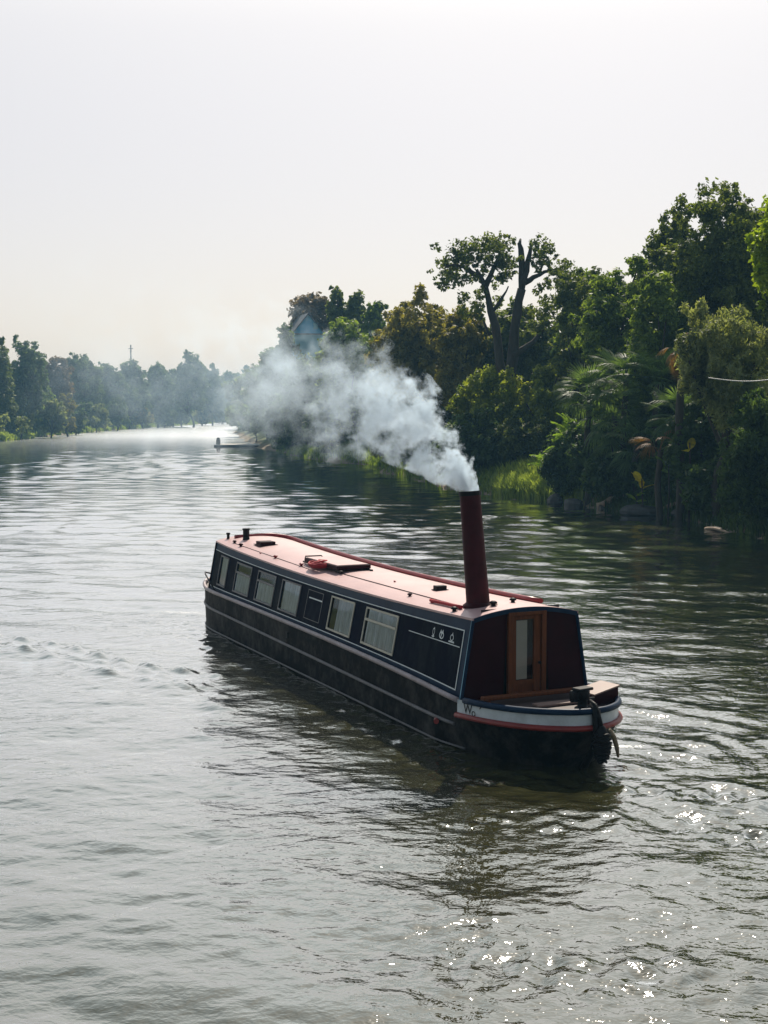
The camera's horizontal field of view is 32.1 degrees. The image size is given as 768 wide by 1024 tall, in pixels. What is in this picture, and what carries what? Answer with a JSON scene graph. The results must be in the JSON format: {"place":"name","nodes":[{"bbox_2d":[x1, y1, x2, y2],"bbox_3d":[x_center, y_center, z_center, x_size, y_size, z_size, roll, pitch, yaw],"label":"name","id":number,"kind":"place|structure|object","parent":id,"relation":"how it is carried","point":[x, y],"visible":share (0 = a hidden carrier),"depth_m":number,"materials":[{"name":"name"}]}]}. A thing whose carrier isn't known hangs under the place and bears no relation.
{"place":"outdoors","nodes":[
{"label":"outdoors","id":0,"kind":"place"},
{"bbox_2d":[0,423,767,1023],"bbox_3d":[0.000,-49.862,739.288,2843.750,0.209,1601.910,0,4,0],"label":"river water","id":1,"kind":"structure","parent":0,"point":[200,823],"depth_m":15.57,"materials":[{"name":"liquid"}]},
{"bbox_2d":[214,444,259,447],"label":"landing stage","id":2,"kind":"object","parent":1,"relation":"in","point":[237,445],"visible":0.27,"depth_m":174.51,"materials":[{"name":"grey wood"}]},
{"bbox_2d":[203,490,622,768],"bbox_3d":[-0.382,1.276,22.467,2.204,3.788,14.140,-2,5,-25],"label":"narrowboat","id":3,"kind":"object","parent":1,"relation":"on","point":[476,664],"visible":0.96,"depth_m":18.50,"materials":[{"name":"black metal"}]},
{"bbox_2d":[216,555,229,587],"bbox_3d":[-3.188,1.194,26.571,0.181,0.630,0.545,-2,5,-25],"label":"window","id":4,"kind":"structure","parent":3,"relation":"in","point":[226,560],"depth_m":26.62,"materials":[{"name":"grey glass"}]},
{"bbox_2d":[232,562,252,596],"bbox_3d":[-2.688,1.297,25.463,0.163,0.611,0.896,-2,5,-25],"label":"window","id":5,"kind":"structure","parent":3,"relation":"in","point":[243,580],"depth_m":25.53,"materials":[{"name":"grey glass"}]},
{"bbox_2d":[253,570,276,606],"bbox_3d":[-2.152,1.400,24.304,0.162,0.590,0.960,-2,5,-25],"label":"window","id":6,"kind":"structure","parent":3,"relation":"in","point":[265,592],"depth_m":24.36,"materials":[{"name":"grey glass"}]},
{"bbox_2d":[277,579,301,616],"bbox_3d":[-1.623,1.495,23.166,0.171,0.572,0.916,-2,5,-25],"label":"window","id":7,"kind":"structure","parent":3,"relation":"in","point":[292,591],"depth_m":23.22,"materials":[{"name":"grey glass"}]},
{"bbox_2d":[326,595,355,637],"bbox_3d":[-0.659,1.664,21.104,0.196,0.577,0.941,-2,5,-25],"label":"window","id":8,"kind":"structure","parent":3,"relation":"in","point":[346,608],"depth_m":21.05,"materials":[{"name":"grey glass"}]},
{"bbox_2d":[235,543,448,602],"bbox_3d":[-0.865,0.944,22.418,0.405,0.182,9.682,-2,5,-25],"label":"handrail","id":9,"kind":"object","parent":3,"relation":"on","point":[318,563],"visible":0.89,"depth_m":22.64,"materials":[{"name":"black metal"}]},
{"bbox_2d":[360,607,399,655],"bbox_3d":[-0.039,1.766,19.760,0.196,0.607,1.141,-2,5,-25],"label":"window","id":10,"kind":"structure","parent":3,"relation":"in","point":[381,631],"depth_m":19.74,"materials":[{"name":"clear glass"}]},
{"bbox_2d":[506,610,546,693],"bbox_3d":[1.889,1.867,17.659,0.580,1.113,0.099,-2,5,-25],"label":"door","id":11,"kind":"structure","parent":3,"relation":"in","point":[516,630],"depth_m":17.69,"materials":[{"name":"brown wood"}]},
{"bbox_2d":[586,680,619,704],"bbox_3d":[2.747,2.314,17.062,0.465,0.225,0.360,-3,5,-33],"label":"deck box","id":12,"kind":"object","parent":3,"relation":"on","point":[603,692],"visible":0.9,"depth_m":16.96,"materials":[{"name":"wood"}]},
{"bbox_2d":[588,699,618,763],"bbox_3d":[2.693,2.672,16.188,0.393,0.742,0.382,0,4,1],"label":"rope fender","id":13,"kind":"object","parent":3,"relation":"hanging from","point":[601,744],"visible":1,"depth_m":16.08,"materials":[{"name":"black fabric"}]},
{"bbox_2d":[4,422,763,538],"bbox_3d":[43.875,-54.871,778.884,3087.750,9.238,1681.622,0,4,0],"label":"ground","id":14,"kind":"structure","parent":0,"point":[263,442],"depth_m":122.99,"materials":[{"name":"plant"}]},
{"bbox_2d":[0,336,18,424],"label":"riverside tree","id":15,"kind":"object","parent":14,"relation":"on","point":[8,405],"visible":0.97,"depth_m":216.15,"materials":[{"name":"green plant"}]},
{"bbox_2d":[1,366,29,428],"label":"riverside tree","id":16,"kind":"object","parent":14,"relation":"on","point":[17,380],"visible":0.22,"depth_m":234.37,"materials":[{"name":"green plant"}]},
{"bbox_2d":[0,429,34,440],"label":"bank grass","id":17,"kind":"structure","parent":14,"relation":"on","point":[8,436],"depth_m":224.02,"materials":[{"name":"green plant"}]},
{"bbox_2d":[13,393,29,438],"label":"riverside bush","id":18,"kind":"object","parent":14,"relation":"on","point":[21,403],"visible":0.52,"depth_m":230.72,"materials":[{"name":"green plant"}]},
{"bbox_2d":[7,334,49,432],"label":"riverside tree","id":19,"kind":"object","parent":14,"relation":"on","point":[31,363],"visible":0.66,"depth_m":237.67,"materials":[{"name":"green plant"}]},
{"bbox_2d":[33,399,68,437],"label":"riverside bush","id":20,"kind":"object","parent":14,"relation":"on","point":[54,411],"visible":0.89,"depth_m":244.79,"materials":[{"name":"green plant"}]},
{"bbox_2d":[44,355,75,410],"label":"riverside tree","id":21,"kind":"object","parent":14,"relation":"on","point":[58,376],"visible":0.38,"depth_m":296.67,"materials":[{"name":"green plant"}]},
{"bbox_2d":[59,392,77,436],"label":"riverside bush","id":22,"kind":"object","parent":14,"relation":"on","point":[69,408],"visible":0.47,"depth_m":260.82,"materials":[{"name":"green plant"}]},
{"bbox_2d":[68,410,88,434],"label":"riverside bush","id":23,"kind":"object","parent":14,"relation":"on","point":[80,416],"visible":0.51,"depth_m":278.28,"materials":[{"name":"green plant"}]},
{"bbox_2d":[65,352,105,411],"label":"riverside tree","id":24,"kind":"object","parent":14,"relation":"on","point":[85,376],"visible":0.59,"depth_m":331.14,"materials":[{"name":"green plant"}]},
{"bbox_2d":[0,411,193,433],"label":"bushes","id":25,"kind":"object","parent":14,"relation":"on","point":[5,417],"visible":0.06,"depth_m":224.73,"materials":[{"name":"green plant"}]},
{"bbox_2d":[85,403,109,431],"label":"riverside bush","id":26,"kind":"object","parent":14,"relation":"on","point":[101,412],"visible":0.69,"depth_m":318.03,"materials":[{"name":"green plant"}]},
{"bbox_2d":[0,400,194,433],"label":"wood","id":27,"kind":"object","parent":14,"relation":"on","point":[10,429],"visible":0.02,"depth_m":314.72,"materials":[{"name":"green plant"}]},
{"bbox_2d":[97,361,128,410],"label":"riverside tree","id":28,"kind":"object","parent":14,"relation":"on","point":[113,382],"visible":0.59,"depth_m":366.31,"materials":[{"name":"green plant"}]},
{"bbox_2d":[104,395,130,430],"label":"riverside bush","id":29,"kind":"object","parent":14,"relation":"on","point":[117,417],"visible":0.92,"depth_m":347.32,"materials":[{"name":"green plant"}]},
{"bbox_2d":[28,419,214,436],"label":"bank grass","id":30,"kind":"structure","parent":14,"relation":"on","point":[37,431],"depth_m":351.96,"materials":[{"name":"green plant"}]},
{"bbox_2d":[119,385,142,428],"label":"riverside bush","id":31,"kind":"object","parent":14,"relation":"on","point":[133,403],"visible":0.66,"depth_m":388.83,"materials":[{"name":"green plant"}]},
{"bbox_2d":[118,358,151,424],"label":"riverside tree","id":32,"kind":"object","parent":14,"relation":"on","point":[131,372],"visible":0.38,"depth_m":395.32,"materials":[{"name":"green plant"}]},
{"bbox_2d":[132,407,154,428],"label":"riverside bush","id":33,"kind":"object","parent":14,"relation":"on","point":[140,419],"visible":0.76,"depth_m":397.39,"materials":[{"name":"green plant"}]},
{"bbox_2d":[142,361,176,427],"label":"riverside tree","id":34,"kind":"object","parent":14,"relation":"on","point":[162,389],"visible":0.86,"depth_m":424.93,"materials":[{"name":"green plant"}]},
{"bbox_2d":[153,402,176,427],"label":"riverside bush","id":35,"kind":"object","parent":14,"relation":"on","point":[167,419],"visible":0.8,"depth_m":425.58,"materials":[{"name":"green plant"}]},
{"bbox_2d":[174,407,190,426],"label":"riverside bush","id":36,"kind":"object","parent":14,"relation":"on","point":[182,415],"visible":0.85,"depth_m":457.31,"materials":[{"name":"green plant"}]},
{"bbox_2d":[173,349,210,426],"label":"riverside tree","id":37,"kind":"object","parent":14,"relation":"on","point":[192,384],"visible":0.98,"depth_m":445.60,"materials":[{"name":"green plant"}]},
{"bbox_2d":[192,410,214,424],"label":"riverside bush","id":38,"kind":"object","parent":14,"relation":"on","point":[208,418],"visible":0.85,"depth_m":515.09,"materials":[{"name":"green plant"}]},
{"bbox_2d":[198,363,226,424],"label":"riverside tree","id":39,"kind":"object","parent":14,"relation":"on","point":[214,395],"visible":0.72,"depth_m":514.11,"materials":[{"name":"green plant"}]},
{"bbox_2d":[218,370,239,402],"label":"riverside tree","id":40,"kind":"object","parent":14,"relation":"on","point":[227,376],"visible":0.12,"depth_m":595.55,"materials":[{"name":"green plant"}]},
{"bbox_2d":[231,369,252,430],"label":"tree","id":41,"kind":"object","parent":14,"relation":"on","point":[239,381],"visible":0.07,"depth_m":257.44,"materials":[{"name":"green plant"}]},
{"bbox_2d":[243,405,261,441],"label":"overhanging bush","id":42,"kind":"object","parent":14,"relation":"on","point":[248,421],"visible":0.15,"depth_m":194.66,"materials":[{"name":"green plant"}]},
{"bbox_2d":[246,359,268,439],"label":"deciduous tree","id":43,"kind":"object","parent":14,"relation":"on","point":[258,405],"visible":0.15,"depth_m":179.64,"materials":[{"name":"green plant"}]},
{"bbox_2d":[256,347,280,442],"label":"deciduous tree","id":44,"kind":"object","parent":14,"relation":"on","point":[268,379],"visible":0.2,"depth_m":166.06,"materials":[{"name":"green plant"}]},
{"bbox_2d":[269,322,301,402],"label":"deciduous tree","id":45,"kind":"object","parent":14,"relation":"on","point":[284,356],"visible":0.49,"depth_m":158.57,"materials":[{"name":"green plant"}]},
{"bbox_2d":[262,397,311,448],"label":"deciduous tree","id":46,"kind":"object","parent":14,"relation":"on","point":[274,417],"visible":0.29,"depth_m":148.44,"materials":[{"name":"green plant"}]},
{"bbox_2d":[221,365,357,431],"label":"wood","id":47,"kind":"object","parent":14,"relation":"on","point":[234,414],"visible":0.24,"depth_m":187.63,"materials":[{"name":"green plant"}]},
{"bbox_2d":[276,352,328,444],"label":"deciduous tree","id":48,"kind":"object","parent":14,"relation":"on","point":[298,395],"visible":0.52,"depth_m":143.22,"materials":[{"name":"green plant"}]},
{"bbox_2d":[291,312,324,359],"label":"house","id":49,"kind":"structure","parent":14,"relation":"on","point":[307,330],"depth_m":162.87,"materials":[{"name":"blue"}]},
{"bbox_2d":[286,291,329,332],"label":"rusty tree","id":50,"kind":"object","parent":14,"relation":"on","point":[312,304],"visible":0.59,"depth_m":169.17,"materials":[{"name":"orange plant"}]},
{"bbox_2d":[301,396,354,452],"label":"deciduous tree","id":51,"kind":"object","parent":14,"relation":"on","point":[317,421],"visible":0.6,"depth_m":126.00,"materials":[{"name":"green plant"}]},
{"bbox_2d":[325,285,344,330],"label":"column tree","id":52,"kind":"object","parent":14,"relation":"on","point":[333,311],"visible":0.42,"depth_m":140.46,"materials":[{"name":"green plant"}]},
{"bbox_2d":[313,317,381,443],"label":"deciduous tree","id":53,"kind":"object","parent":14,"relation":"on","point":[340,358],"visible":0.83,"depth_m":124.97,"materials":[{"name":"green plant"}]},
{"bbox_2d":[340,289,368,434],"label":"column tree","id":54,"kind":"object","parent":14,"relation":"on","point":[354,308],"visible":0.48,"depth_m":140.10,"materials":[{"name":"green plant"}]},
{"bbox_2d":[358,300,388,337],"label":"column tree","id":55,"kind":"object","parent":14,"relation":"on","point":[373,315],"visible":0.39,"depth_m":136.31,"materials":[{"name":"green plant"}]},
{"bbox_2d":[363,310,400,456],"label":"olive tree","id":56,"kind":"object","parent":14,"relation":"on","point":[372,374],"visible":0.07,"depth_m":102.90,"materials":[{"name":"green plant"}]},
{"bbox_2d":[362,395,408,458],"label":"bush","id":57,"kind":"object","parent":14,"relation":"on","point":[378,423],"visible":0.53,"depth_m":102.38,"materials":[{"name":"green plant"}]},
{"bbox_2d":[381,300,417,321],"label":"olive tree","id":58,"kind":"object","parent":14,"relation":"on","point":[403,304],"visible":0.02,"depth_m":111.40,"materials":[{"name":"green plant"}]},
{"bbox_2d":[372,282,448,418],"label":"olive tree","id":59,"kind":"object","parent":14,"relation":"on","point":[407,352],"visible":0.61,"depth_m":95.49,"materials":[{"name":"green plant"}]},
{"bbox_2d":[276,438,562,502],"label":"bank grass","id":60,"kind":"structure","parent":14,"relation":"on","point":[348,452],"depth_m":95.72,"materials":[{"name":"green plant"}]},
{"bbox_2d":[387,393,456,465],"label":"bush","id":61,"kind":"object","parent":14,"relation":"on","point":[416,431],"visible":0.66,"depth_m":90.74,"materials":[{"name":"green plant"}]},
{"bbox_2d":[430,441,479,474],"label":"thicket","id":62,"kind":"object","parent":14,"relation":"on","point":[438,468],"visible":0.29,"depth_m":78.08,"materials":[{"name":"green plant"}]},
{"bbox_2d":[426,305,495,412],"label":"olive tree","id":63,"kind":"object","parent":14,"relation":"on","point":[457,343],"visible":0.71,"depth_m":90.31,"materials":[{"name":"green plant"}]},
{"bbox_2d":[436,407,499,475],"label":"bush","id":64,"kind":"object","parent":14,"relation":"on","point":[459,433],"visible":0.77,"depth_m":76.61,"materials":[{"name":"green plant"}]},
{"bbox_2d":[445,364,529,424],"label":"bushy tree","id":65,"kind":"object","parent":14,"relation":"on","point":[471,395],"visible":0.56,"depth_m":79.85,"materials":[{"name":"green plant"}]},
{"bbox_2d":[426,230,575,463],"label":"broken tree","id":66,"kind":"object","parent":14,"relation":"on","point":[464,256],"visible":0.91,"depth_m":82.89,"materials":[{"name":"green plant"}]},
{"bbox_2d":[472,425,537,467],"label":"thicket","id":67,"kind":"object","parent":14,"relation":"on","point":[487,447],"visible":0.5,"depth_m":75.35,"materials":[{"name":"green plant"}]},
{"bbox_2d":[475,295,567,420],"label":"deciduous tree","id":68,"kind":"object","parent":14,"relation":"on","point":[529,360],"visible":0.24,"depth_m":91.02,"materials":[{"name":"green plant"}]},
{"bbox_2d":[492,411,556,460],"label":"bush","id":69,"kind":"object","parent":14,"relation":"on","point":[521,436],"visible":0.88,"depth_m":74.25,"materials":[{"name":"green plant"}]},
{"bbox_2d":[487,452,584,503],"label":"bank grass","id":70,"kind":"structure","parent":14,"relation":"on","point":[521,475],"depth_m":68.81,"materials":[{"name":"green plant"}]},
{"bbox_2d":[516,360,578,428],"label":"bushy tree","id":71,"kind":"object","parent":14,"relation":"on","point":[540,400],"visible":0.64,"depth_m":78.12,"materials":[{"name":"green plant"}]},
{"bbox_2d":[547,493,562,504],"bbox_3d":[8.348,-0.507,64.896,0.832,0.778,1.065,1,4,17],"label":"rock","id":72,"kind":"object","parent":14,"relation":"on","point":[554,499],"visible":0.68,"depth_m":64.52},
{"bbox_2d":[547,468,578,496],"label":"shrub","id":73,"kind":"object","parent":14,"relation":"on","point":[564,484],"visible":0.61,"depth_m":64.36,"materials":[{"name":"green plant"}]},
{"bbox_2d":[564,498,582,507],"bbox_3d":[8.940,-0.369,62.987,0.657,0.603,1.148,-4,6,-43],"label":"rock","id":74,"kind":"object","parent":14,"relation":"on","point":[573,502],"visible":0.73,"depth_m":62.67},
{"bbox_2d":[544,413,603,452],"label":"feather palm","id":75,"kind":"object","parent":14,"relation":"on","point":[561,429],"visible":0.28,"depth_m":65.26,"materials":[{"name":"green plant"}]},
{"bbox_2d":[537,419,617,481],"bbox_3d":[10.114,-2.704,65.038,5.288,3.903,5.281,-2,4,-20],"label":"bush","id":76,"kind":"object","parent":14,"relation":"on","point":[570,455],"visible":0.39,"depth_m":64.04,"materials":[{"name":"green plant"}]},
{"bbox_2d":[548,265,616,421],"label":"deciduous tree","id":77,"kind":"object","parent":14,"relation":"on","point":[577,289],"visible":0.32,"depth_m":77.92,"materials":[{"name":"green plant"}]},
{"bbox_2d":[552,267,627,421],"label":"deciduous tree","id":78,"kind":"object","parent":14,"relation":"on","point":[563,322],"visible":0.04,"depth_m":82.82,"materials":[{"name":"green plant"}]},
{"bbox_2d":[551,360,637,505],"bbox_3d":[9.824,-3.644,62.903,3.915,7.099,4.212,0,4,0],"label":"fan palm","id":79,"kind":"object","parent":14,"relation":"on","point":[572,384],"visible":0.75,"depth_m":62.58,"materials":[{"name":"green plant"}]},
{"bbox_2d":[579,450,632,506],"bbox_3d":[10.481,-1.448,60.994,3.284,2.957,2.918,-3,5,-34],"label":"thicket","id":80,"kind":"object","parent":14,"relation":"on","point":[599,478],"visible":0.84,"depth_m":59.94,"materials":[{"name":"green plant"}]},
{"bbox_2d":[566,381,658,459],"bbox_3d":[10.444,-3.161,61.544,3.590,5.860,4.287,-4,6,-44],"label":"fan palm","id":81,"kind":"object","parent":14,"relation":"on","point":[613,440],"visible":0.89,"depth_m":60.78,"materials":[{"name":"green plant"}]},
{"bbox_2d":[567,253,676,422],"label":"deciduous tree","id":82,"kind":"object","parent":14,"relation":"on","point":[608,298],"visible":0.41,"depth_m":69.66,"materials":[{"name":"green plant"}]},
{"bbox_2d":[572,345,671,450],"bbox_3d":[10.966,-4.151,62.117,4.610,7.227,4.586,0,4,0],"label":"fan palm","id":83,"kind":"object","parent":14,"relation":"on","point":[611,361],"visible":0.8,"depth_m":61.26,"materials":[{"name":"green plant"}]},
{"bbox_2d":[589,412,667,492],"bbox_3d":[11.478,-2.363,59.844,4.221,4.275,4.284,0,4,0],"label":"fan palm","id":84,"kind":"object","parent":14,"relation":"on","point":[626,462],"visible":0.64,"depth_m":59.56,"materials":[{"name":"green plant"}]},
{"bbox_2d":[619,504,655,515],"bbox_3d":[11.151,0.016,57.515,1.867,0.741,1.142,2,5,24],"label":"rock","id":85,"kind":"object","parent":14,"relation":"on","point":[635,510],"visible":0.6,"depth_m":57.10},
{"bbox_2d":[631,471,653,506],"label":"broadleaf plant","id":86,"kind":"object","parent":14,"relation":"on","point":[638,477],"visible":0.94,"depth_m":57.05,"materials":[{"name":"green plant"}]},
{"bbox_2d":[611,349,677,456],"bbox_3d":[12.408,-4.149,60.920,4.139,7.042,4.024,0,4,0],"label":"fan palm","id":87,"kind":"object","parent":14,"relation":"on","point":[663,372],"visible":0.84,"depth_m":60.33,"materials":[{"name":"green plant"}]},
{"bbox_2d":[601,397,696,462],"bbox_3d":[12.709,-3.130,62.965,4.693,4.775,4.390,-2,5,-25],"label":"bush","id":88,"kind":"object","parent":14,"relation":"on","point":[643,417],"visible":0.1,"depth_m":61.94,"materials":[{"name":"green plant"}]},
{"bbox_2d":[630,429,674,518],"bbox_3d":[11.422,-1.214,56.219,2.652,4.587,2.712,2,5,29],"label":"withered palm","id":89,"kind":"object","parent":14,"relation":"on","point":[658,496],"visible":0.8,"depth_m":55.98,"materials":[{"name":"brown plant"}]},
{"bbox_2d":[540,297,767,432],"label":"wood","id":90,"kind":"object","parent":14,"relation":"on","point":[552,352],"visible":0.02,"depth_m":89.59,"materials":[{"name":"green plant"}]},
{"bbox_2d":[624,271,692,413],"bbox_3d":[13.389,-6.196,63.569,3.970,10.464,3.918,-4,6,-43],"label":"deciduous tree","id":91,"kind":"object","parent":14,"relation":"on","point":[656,323],"visible":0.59,"depth_m":62.77,"materials":[{"name":"green plant"}]},
{"bbox_2d":[627,450,691,497],"bbox_3d":[12.480,-1.507,58.556,3.286,2.555,3.319,3,5,38],"label":"thicket","id":92,"kind":"object","parent":14,"relation":"on","point":[646,468],"visible":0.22,"depth_m":58.24,"materials":[{"name":"green plant"}]},
{"bbox_2d":[655,456,669,518],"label":"broadleaf plant","id":93,"kind":"object","parent":14,"relation":"on","point":[666,471],"visible":0.65,"depth_m":55.87,"materials":[{"name":"green plant"}]},
{"bbox_2d":[635,208,691,347],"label":"evergreen tree","id":94,"kind":"object","parent":14,"relation":"on","point":[653,245],"visible":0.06,"depth_m":72.45,"materials":[{"name":"green plant"}]},
{"bbox_2d":[641,371,691,446],"bbox_3d":[13.776,-3.904,61.964,4.071,6.359,4.367,2,4,20],"label":"thicket","id":95,"kind":"object","parent":14,"relation":"on","point":[663,408],"visible":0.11,"depth_m":61.73,"materials":[{"name":"green plant"}]},
{"bbox_2d":[655,333,687,519],"bbox_3d":[12.350,-3.335,55.049,1.907,8.199,1.858,-2,5,-22],"label":"dead palm","id":96,"kind":"object","parent":14,"relation":"on","point":[679,412],"visible":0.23,"depth_m":54.99,"materials":[{"name":"brown plant"}]},
{"bbox_2d":[641,385,702,440],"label":"fan palm","id":97,"kind":"object","parent":14,"relation":"on","point":[665,399],"visible":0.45,"depth_m":56.45,"materials":[{"name":"green plant"}]},
{"bbox_2d":[583,486,767,540],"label":"bank grass","id":98,"kind":"structure","parent":14,"relation":"on","point":[724,522],"depth_m":53.56,"materials":[{"name":"green plant"}]},
{"bbox_2d":[681,438,695,520],"bbox_3d":[12.396,-1.194,54.517,0.340,3.680,1.072,4,6,41],"label":"broadleaf plant","id":99,"kind":"object","parent":14,"relation":"on","point":[691,442],"visible":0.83,"depth_m":54.52,"materials":[{"name":"green plant"}]},
{"bbox_2d":[661,401,738,491],"bbox_3d":[13.711,-2.722,56.190,4.480,5.316,5.284,0,4,0],"label":"bush","id":100,"kind":"object","parent":14,"relation":"on","point":[695,424],"visible":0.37,"depth_m":55.07,"materials":[{"name":"green plant"}]},
{"bbox_2d":[679,454,734,511],"bbox_3d":[13.347,-1.003,53.302,2.798,2.748,3.580,0,4,0],"label":"thicket","id":101,"kind":"object","parent":14,"relation":"on","point":[696,494],"visible":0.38,"depth_m":53.08,"materials":[{"name":"green plant"}]},
{"bbox_2d":[656,177,767,329],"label":"evergreen tree","id":102,"kind":"object","parent":14,"relation":"on","point":[713,267],"visible":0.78,"depth_m":63.89,"materials":[{"name":"green plant"}]},
{"bbox_2d":[673,296,767,516],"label":"feathery tree","id":103,"kind":"object","parent":14,"relation":"on","point":[731,345],"visible":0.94,"depth_m":51.68,"materials":[{"name":"green plant"}]},
{"bbox_2d":[712,386,767,527],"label":"bush","id":104,"kind":"object","parent":14,"relation":"on","point":[744,461],"visible":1,"depth_m":46.86,"materials":[{"name":"green plant"}]},
{"bbox_2d":[744,194,767,310],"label":"broadleaf tree","id":105,"kind":"object","parent":14,"relation":"on","point":[757,240],"visible":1,"depth_m":46.43,"materials":[{"name":"green plant"}]},
{"bbox_2d":[0,0,767,382],"label":"sky","id":106,"kind":"structure","parent":0,"point":[174,174],"materials":[{"name":"white"}]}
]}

